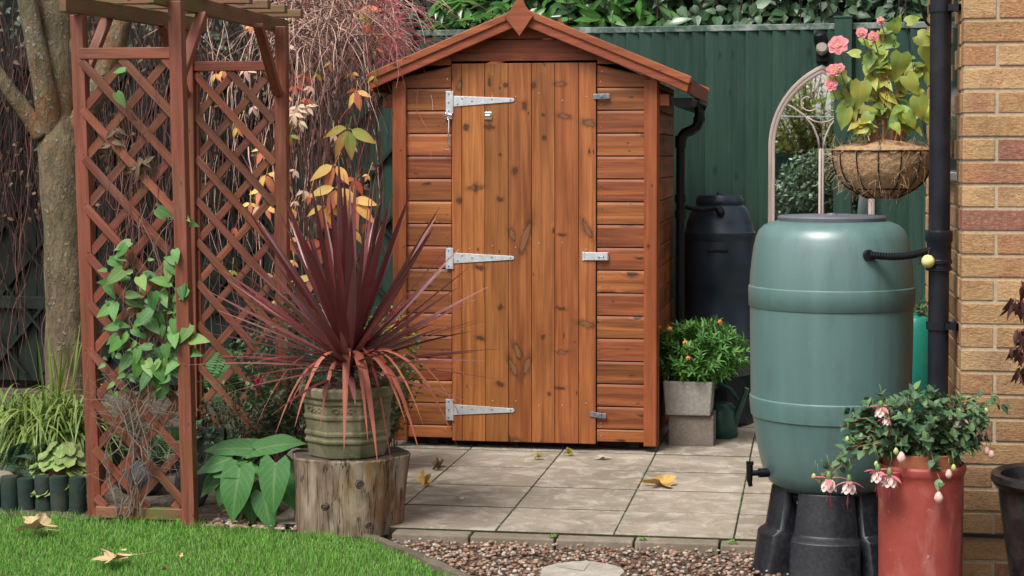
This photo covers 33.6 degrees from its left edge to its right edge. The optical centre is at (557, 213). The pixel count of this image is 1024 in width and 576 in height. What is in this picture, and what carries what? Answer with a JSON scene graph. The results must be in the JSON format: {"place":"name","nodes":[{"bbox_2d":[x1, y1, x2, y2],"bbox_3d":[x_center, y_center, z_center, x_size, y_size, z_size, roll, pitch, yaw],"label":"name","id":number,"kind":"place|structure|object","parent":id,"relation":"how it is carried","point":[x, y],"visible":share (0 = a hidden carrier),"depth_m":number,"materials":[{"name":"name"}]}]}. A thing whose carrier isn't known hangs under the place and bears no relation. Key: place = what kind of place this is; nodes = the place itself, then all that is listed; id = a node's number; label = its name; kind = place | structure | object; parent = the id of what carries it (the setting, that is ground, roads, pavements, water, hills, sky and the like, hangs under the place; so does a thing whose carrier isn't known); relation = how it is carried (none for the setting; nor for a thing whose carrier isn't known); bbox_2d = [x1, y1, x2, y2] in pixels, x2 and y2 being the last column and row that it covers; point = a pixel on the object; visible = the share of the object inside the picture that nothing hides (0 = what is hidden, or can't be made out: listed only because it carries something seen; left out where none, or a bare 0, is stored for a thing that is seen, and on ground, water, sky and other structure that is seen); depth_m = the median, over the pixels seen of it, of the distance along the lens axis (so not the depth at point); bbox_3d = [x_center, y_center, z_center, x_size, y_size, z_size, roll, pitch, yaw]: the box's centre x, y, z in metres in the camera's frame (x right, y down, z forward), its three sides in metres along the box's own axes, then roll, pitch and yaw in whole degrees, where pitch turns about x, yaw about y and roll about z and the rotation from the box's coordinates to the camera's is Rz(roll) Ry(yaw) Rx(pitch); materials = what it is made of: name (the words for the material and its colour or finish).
{"place":"outdoors","nodes":[
{"label":"outdoors","id":0,"kind":"place"},
{"bbox_2d":[0,507,457,575],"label":"lawn","id":1,"kind":"structure","parent":0,"point":[255,551],"depth_m":6.21,"materials":[{"name":"plant"}]},
{"bbox_2d":[15,513,59,530],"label":"fallen leaf","id":2,"kind":"object","parent":1,"relation":"on","point":[38,521],"visible":1,"depth_m":6.48,"materials":[{"name":"beige plant"}]},
{"bbox_2d":[92,548,152,562],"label":"fallen leaf","id":3,"kind":"object","parent":1,"relation":"on","point":[109,556],"visible":1,"depth_m":5.99,"materials":[{"name":"beige plant"}]},
{"bbox_2d":[0,388,463,524],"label":"flower bed ground","id":4,"kind":"structure","parent":0,"point":[209,508],"depth_m":7.43,"materials":[{"name":"soil"}]},
{"bbox_2d":[0,471,13,487],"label":"pale stone","id":5,"kind":"object","parent":4,"relation":"on","point":[2,473],"visible":0.36,"depth_m":7.05,"materials":[{"name":"beige stone"}]},
{"bbox_2d":[0,432,54,476],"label":"feathery plant","id":6,"kind":"object","parent":4,"relation":"on","point":[20,447],"visible":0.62,"depth_m":7.36,"materials":[{"name":"green plant"}]},
{"bbox_2d":[0,474,85,517],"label":"log roll edging","id":7,"kind":"object","parent":4,"relation":"on","point":[16,491],"visible":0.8,"depth_m":6.90,"materials":[{"name":"green wood"}]},
{"bbox_2d":[29,441,86,496],"bbox_3d":[-2.046,1.065,6.995,0.304,0.247,0.230,0,2,8],"label":"heuchera","id":8,"kind":"object","parent":4,"relation":"on","point":[68,459],"visible":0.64,"depth_m":6.97,"materials":[{"name":"green plant"}]},
{"bbox_2d":[0,0,131,423],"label":"garden tree","id":9,"kind":"object","parent":4,"relation":"on","point":[48,121],"visible":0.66,"depth_m":8.73,"materials":[{"name":"brown plant"}]},
{"bbox_2d":[0,322,131,477],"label":"sedge clump","id":10,"kind":"object","parent":4,"relation":"on","point":[19,422],"visible":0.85,"depth_m":7.58,"materials":[{"name":"green plant"}]},
{"bbox_2d":[38,420,117,443],"bbox_3d":[-2.131,0.985,7.556,0.360,0.148,0.260,0,2,-13],"label":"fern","id":11,"kind":"object","parent":4,"relation":"on","point":[73,433],"visible":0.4,"depth_m":7.54,"materials":[{"name":"plant"}]},
{"bbox_2d":[0,424,225,470],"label":"raised bed board","id":12,"kind":"object","parent":4,"relation":"on","point":[201,441],"visible":0.22,"depth_m":7.74,"materials":[{"name":"green paint"}]},
{"bbox_2d":[115,461,162,494],"bbox_3d":[-1.789,1.136,7.288,0.222,0.150,0.163,0,2,8],"label":"field stone","id":13,"kind":"object","parent":4,"relation":"on","point":[158,486],"visible":0.33,"depth_m":7.22,"materials":[{"name":"stone"}]},
{"bbox_2d":[121,419,202,460],"bbox_3d":[-1.790,1.020,7.697,0.397,0.207,0.247,-1,2,-23],"label":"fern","id":14,"kind":"object","parent":4,"relation":"on","point":[163,444],"visible":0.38,"depth_m":7.66,"materials":[{"name":"green plant"}]},
{"bbox_2d":[59,0,302,528],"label":"trellis arch","id":15,"kind":"structure","parent":4,"relation":"on","point":[182,26],"depth_m":6.76,"materials":[{"name":"brown wood"}]},
{"bbox_2d":[74,66,212,519],"bbox_3d":[-1.626,0.316,6.654,0.607,1.794,0.165,0,2,8],"label":"clematis","id":16,"kind":"object","parent":15,"relation":"attached to","point":[156,373],"visible":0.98,"depth_m":6.66,"materials":[{"name":"green plant"}]},
{"bbox_2d":[174,462,208,506],"bbox_3d":[-1.511,1.121,7.023,0.152,0.200,0.071,0,2,8],"label":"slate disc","id":17,"kind":"object","parent":4,"relation":"on","point":[201,480],"visible":0.25,"depth_m":7.00,"materials":[{"name":"grey stone"}]},
{"bbox_2d":[149,348,262,408],"bbox_3d":[-1.678,0.795,8.472,0.629,0.239,0.768,0,2,8],"label":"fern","id":18,"kind":"object","parent":4,"relation":"on","point":[221,369],"visible":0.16,"depth_m":8.51,"materials":[{"name":"green plant"}]},
{"bbox_2d":[169,396,305,463],"bbox_3d":[-1.430,0.999,7.837,0.723,0.338,0.452,0,2,8],"label":"box shrub","id":19,"kind":"object","parent":4,"relation":"on","point":[235,434],"visible":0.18,"depth_m":7.78,"materials":[{"name":"green plant"}]},
{"bbox_2d":[0,0,487,390],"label":"virginia creeper","id":20,"kind":"object","parent":4,"relation":"on","point":[336,140],"visible":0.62,"depth_m":9.18,"materials":[{"name":"red plant"}]},
{"bbox_2d":[203,371,291,406],"bbox_3d":[-1.499,0.837,8.186,0.482,0.238,0.414,0,2,8],"label":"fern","id":21,"kind":"object","parent":4,"relation":"on","point":[241,393],"visible":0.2,"depth_m":8.18,"materials":[{"name":"green plant"}]},
{"bbox_2d":[197,434,306,528],"bbox_3d":[-1.205,1.058,6.709,0.446,0.366,0.259,1,2,37],"label":"arum plant","id":22,"kind":"object","parent":4,"relation":"on","point":[233,483],"visible":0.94,"depth_m":6.64,"materials":[{"name":"green plant"}]},
{"bbox_2d":[287,448,300,458],"bbox_3d":[-1.108,1.128,7.237,0.141,0.260,0.148,0,2,8],"label":"boulder","id":23,"kind":"object","parent":4,"relation":"on","point":[290,453],"visible":0.12,"depth_m":7.21,"materials":[{"name":"grey stone"}]},
{"bbox_2d":[219,292,424,461],"bbox_3d":[-1.068,0.733,7.601,0.950,0.886,0.498,0,2,8],"label":"shrub","id":24,"kind":"object","parent":4,"relation":"on","point":[275,417],"visible":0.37,"depth_m":7.60,"materials":[{"name":"green plant"}]},
{"bbox_2d":[0,379,719,553],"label":"ground","id":25,"kind":"structure","parent":0,"point":[29,383],"depth_m":11.03,"materials":[{"name":"soil"}]},
{"bbox_2d":[0,53,392,387],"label":"old fence","id":26,"kind":"object","parent":25,"relation":"on","point":[24,356],"visible":0.16,"depth_m":10.63,"materials":[{"name":"green paint"}]},
{"bbox_2d":[0,0,410,199],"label":"dark hedge","id":27,"kind":"object","parent":25,"relation":"on","point":[7,8],"visible":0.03,"depth_m":11.18,"materials":[{"name":"green plant"}]},
{"bbox_2d":[362,534,470,575],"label":"lawn edging","id":28,"kind":"object","parent":25,"relation":"on","point":[435,563],"visible":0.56,"depth_m":6.11,"materials":[{"name":"concrete"}]},
{"bbox_2d":[353,0,489,36],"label":"evergreen shrub","id":29,"kind":"object","parent":25,"relation":"on","point":[428,4],"visible":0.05,"depth_m":10.59,"materials":[{"name":"green plant"}]},
{"bbox_2d":[417,0,692,36],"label":"laurel hedge","id":30,"kind":"object","parent":25,"relation":"on","point":[587,13],"visible":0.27,"depth_m":10.18,"materials":[{"name":"green plant"}]},
{"bbox_2d":[392,529,755,555],"bbox_3d":[0.739,1.253,6.329,2.765,0.054,0.079,0,2,8],"label":"patio edging","id":31,"kind":"object","parent":25,"relation":"on","point":[532,540],"visible":0.45,"depth_m":6.40,"materials":[{"name":"grey concrete"}]},
{"bbox_2d":[623,0,928,28],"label":"ivy hedge","id":32,"kind":"object","parent":25,"relation":"on","point":[726,12],"visible":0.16,"depth_m":10.00,"materials":[{"name":"green plant"}]},
{"bbox_2d":[925,0,1023,575],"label":"brick house","id":33,"kind":"structure","parent":25,"relation":"on","point":[986,275],"depth_m":5.52,"materials":[{"name":"brown brick"}]},
{"bbox_2d":[917,0,929,25],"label":"basket bracket","id":34,"kind":"object","parent":33,"relation":"attached to","point":[922,14],"visible":0.38,"depth_m":6.03,"materials":[{"name":"black metal"}]},
{"bbox_2d":[818,0,928,207],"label":"hanging basket","id":35,"kind":"object","parent":34,"relation":"hanging from","point":[879,168],"visible":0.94,"depth_m":5.95,"materials":[{"name":"brown wicker"}]},
{"bbox_2d":[824,14,929,140],"bbox_3d":[1.161,-0.469,6.033,0.455,0.477,0.240,0,2,-2],"label":"begonia","id":36,"kind":"object","parent":35,"relation":"in","point":[852,111],"visible":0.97,"depth_m":6.01,"materials":[{"name":"green plant"}]},
{"bbox_2d":[925,0,960,414],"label":"drainpipe","id":37,"kind":"object","parent":33,"relation":"attached to","point":[939,240],"visible":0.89,"depth_m":5.64,"materials":[{"name":"black plastic"}]},
{"bbox_2d":[915,247,934,270],"bbox_3d":[1.215,0.154,5.641,0.081,0.085,0.045,0,2,8],"label":"hanging ball","id":38,"kind":"object","parent":37,"relation":"hanging from","point":[927,261],"visible":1,"depth_m":5.62,"materials":[{"name":"yellow plastic"}]},
{"bbox_2d":[928,0,957,180],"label":"window","id":39,"kind":"structure","parent":33,"relation":"in","point":[954,45],"depth_m":6.24,"materials":[{"name":"black plastic"}]},
{"bbox_2d":[199,509,788,575],"bbox_3d":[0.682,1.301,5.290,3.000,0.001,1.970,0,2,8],"label":"gravel ground","id":40,"kind":"structure","parent":0,"point":[634,570],"depth_m":6.21,"materials":[{"name":"gravel"}]},
{"bbox_2d":[540,561,624,575],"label":"stepping stone","id":41,"kind":"object","parent":40,"relation":"on","point":[582,568],"visible":1,"depth_m":5.97,"materials":[{"name":"beige stone"}]},
{"bbox_2d":[749,484,877,575],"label":"water butt stand","id":42,"kind":"object","parent":40,"relation":"on","point":[805,534],"visible":0.69,"depth_m":5.84,"materials":[{"name":"black plastic"}]},
{"bbox_2d":[746,213,915,496],"bbox_3d":[0.972,0.489,6.023,0.587,0.986,0.587,0,2,8],"label":"water butt","id":43,"kind":"object","parent":42,"relation":"on","point":[831,321],"visible":0.86,"depth_m":5.79,"materials":[{"name":"green plastic"}]},
{"bbox_2d":[863,247,928,260],"bbox_3d":[1.143,0.135,5.720,0.231,0.051,0.055,1,2,16],"label":"ribbed hose","id":44,"kind":"object","parent":43,"relation":"attached to","point":[869,255],"visible":1,"depth_m":5.70,"materials":[{"name":"black plastic"}]},
{"bbox_2d":[877,453,966,575],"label":"terracotta pot","id":45,"kind":"object","parent":40,"relation":"on","point":[920,531],"visible":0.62,"depth_m":5.23,"materials":[{"name":"red ceramic"}]},
{"bbox_2d":[811,381,1011,509],"bbox_3d":[1.108,0.722,5.314,0.625,0.398,0.338,0,2,8],"label":"fuchsia","id":46,"kind":"object","parent":45,"relation":"in","point":[900,432],"visible":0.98,"depth_m":5.25,"materials":[{"name":"green plant"}]},
{"bbox_2d":[990,462,1023,575],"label":"black pot","id":47,"kind":"object","parent":40,"relation":"on","point":[1007,480],"visible":1,"depth_m":5.17,"materials":[{"name":"black plastic"}]},
{"bbox_2d":[1000,281,1023,384],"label":"acer shrub","id":48,"kind":"object","parent":47,"relation":"on","point":[1010,306],"visible":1,"depth_m":5.27,"materials":[{"name":"red plant"}]},
{"bbox_2d":[275,420,772,552],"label":"patio paving","id":49,"kind":"structure","parent":0,"point":[604,477],"depth_m":7.28,"materials":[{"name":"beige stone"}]},
{"bbox_2d":[292,446,410,536],"bbox_3d":[-0.814,1.087,6.654,0.472,0.304,0.436,0,2,8],"label":"tree stump","id":50,"kind":"object","parent":49,"relation":"on","point":[353,497],"visible":0.84,"depth_m":6.50,"materials":[{"name":"brown wood"}]},
{"bbox_2d":[299,378,395,458],"bbox_3d":[-0.819,0.799,6.641,0.365,0.271,0.365,0,2,-1],"label":"stone pot","id":51,"kind":"object","parent":50,"relation":"on","point":[324,439],"visible":0.76,"depth_m":6.50,"materials":[{"name":"stone"}]},
{"bbox_2d":[194,156,502,466],"bbox_3d":[-0.799,0.375,6.630,1.206,1.198,1.192,0,2,8],"label":"cordyline","id":52,"kind":"object","parent":51,"relation":"in","point":[346,296],"visible":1,"depth_m":6.52,"materials":[{"name":"red plant"}]},
{"bbox_2d":[417,469,441,485],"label":"fallen leaf","id":53,"kind":"object","parent":49,"relation":"on","point":[422,478],"visible":1,"depth_m":7.36,"materials":[{"name":"plant"}]},
{"bbox_2d":[430,458,453,469],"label":"fallen leaf","id":54,"kind":"object","parent":49,"relation":"on","point":[436,463],"visible":1,"depth_m":7.72,"materials":[{"name":"brown plant"}]},
{"bbox_2d":[367,0,709,448],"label":"garden shed","id":55,"kind":"structure","parent":49,"relation":"on","point":[539,174],"depth_m":8.26,"materials":[{"name":"brown wood"}]},
{"bbox_2d":[446,63,606,443],"bbox_3d":[-0.151,0.192,8.258,0.804,1.849,0.046,0,2,8],"label":"door","id":56,"kind":"structure","parent":55,"relation":"in","point":[524,134],"depth_m":8.26,"materials":[{"name":"brown wood"}]},
{"bbox_2d":[534,453,547,457],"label":"fallen leaf","id":57,"kind":"object","parent":49,"relation":"on","point":[537,455],"visible":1,"depth_m":8.01,"materials":[{"name":"yellow plant"}]},
{"bbox_2d":[563,447,573,453],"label":"fallen leaf","id":58,"kind":"object","parent":49,"relation":"on","point":[569,450],"visible":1,"depth_m":8.11,"materials":[{"name":"yellow plant"}]},
{"bbox_2d":[424,456,750,542],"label":"joint weeds","id":59,"kind":"object","parent":49,"relation":"on","point":[644,538],"visible":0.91,"depth_m":6.44,"materials":[{"name":"green plant"}]},
{"bbox_2d":[297,16,927,391],"bbox_3d":[0.777,-0.007,9.811,4.857,2.230,0.100,0,2,13],"label":"green fence","id":60,"kind":"object","parent":49,"relation":"on","point":[749,76],"visible":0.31,"depth_m":9.75,"materials":[{"name":"paint"}]},
{"bbox_2d":[768,65,874,222],"bbox_3d":[1.497,-0.130,9.625,0.599,1.428,0.030,0,2,13],"label":"arched mirror","id":61,"kind":"object","parent":60,"relation":"attached to","point":[801,136],"visible":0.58,"depth_m":9.64,"materials":[{"name":"beige mirror"}]},
{"bbox_2d":[814,31,828,61],"bbox_3d":[1.487,-0.945,9.554,0.088,0.172,0.152,0,2,8],"label":"wall lamp","id":62,"kind":"object","parent":60,"relation":"attached to","point":[821,42],"visible":0.97,"depth_m":9.51,"materials":[{"name":"black plastic"}]},
{"bbox_2d":[641,474,675,486],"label":"fallen leaf","id":63,"kind":"object","parent":49,"relation":"on","point":[665,479],"visible":1,"depth_m":7.38,"materials":[{"name":"yellow plant"}]},
{"bbox_2d":[668,410,715,445],"bbox_3d":[0.676,1.069,8.485,0.224,0.154,0.210,0,2,8],"label":"concrete block","id":64,"kind":"object","parent":49,"relation":"on","point":[683,430],"depth_m":8.38,"materials":[{"name":"grey concrete"}]},
{"bbox_2d":[663,377,714,415],"bbox_3d":[0.662,0.906,8.487,0.243,0.169,0.279,0,2,8],"label":"square planter","id":65,"kind":"object","parent":64,"relation":"on","point":[690,398],"visible":0.73,"depth_m":8.36,"materials":[{"name":"grey concrete"}]},
{"bbox_2d":[659,315,749,393],"bbox_3d":[0.711,0.696,8.460,0.534,0.404,0.425,0,2,8],"label":"flowering plant","id":66,"kind":"object","parent":65,"relation":"in","point":[689,354],"visible":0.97,"depth_m":8.37,"materials":[{"name":"green plant"}]},
{"bbox_2d":[684,192,755,426],"bbox_3d":[0.871,0.504,9.114,0.386,1.240,0.387,0,2,8],"label":"water butt","id":67,"kind":"object","parent":49,"relation":"on","point":[718,253],"visible":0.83,"depth_m":8.96,"materials":[{"name":"black plastic"}]},
{"bbox_2d":[685,205,724,216],"bbox_3d":[0.775,-0.016,8.933,0.214,0.061,0.052,1,2,16],"label":"ribbed hose","id":68,"kind":"object","parent":67,"relation":"attached to","point":[719,211],"visible":0.99,"depth_m":8.92,"materials":[{"name":"black plastic"}]},
{"bbox_2d":[712,382,748,438],"bbox_3d":[0.863,0.997,8.667,0.238,0.282,0.180,0,2,8],"label":"watering can","id":69,"kind":"object","parent":49,"relation":"on","point":[728,414],"visible":0.67,"depth_m":8.60,"materials":[{"name":"green plastic"}]},
{"bbox_2d":[912,313,927,424],"bbox_3d":[1.458,0.802,6.892,0.164,0.796,0.164,0,2,8],"label":"plastic canister","id":70,"kind":"object","parent":49,"relation":"on","point":[920,353],"visible":0.23,"depth_m":6.81,"materials":[{"name":"green plastic"}]},
{"bbox_2d":[914,297,927,315],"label":"seedling","id":71,"kind":"object","parent":70,"relation":"on","point":[920,309],"visible":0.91,"depth_m":6.85,"materials":[{"name":"green plant"}]}
]}

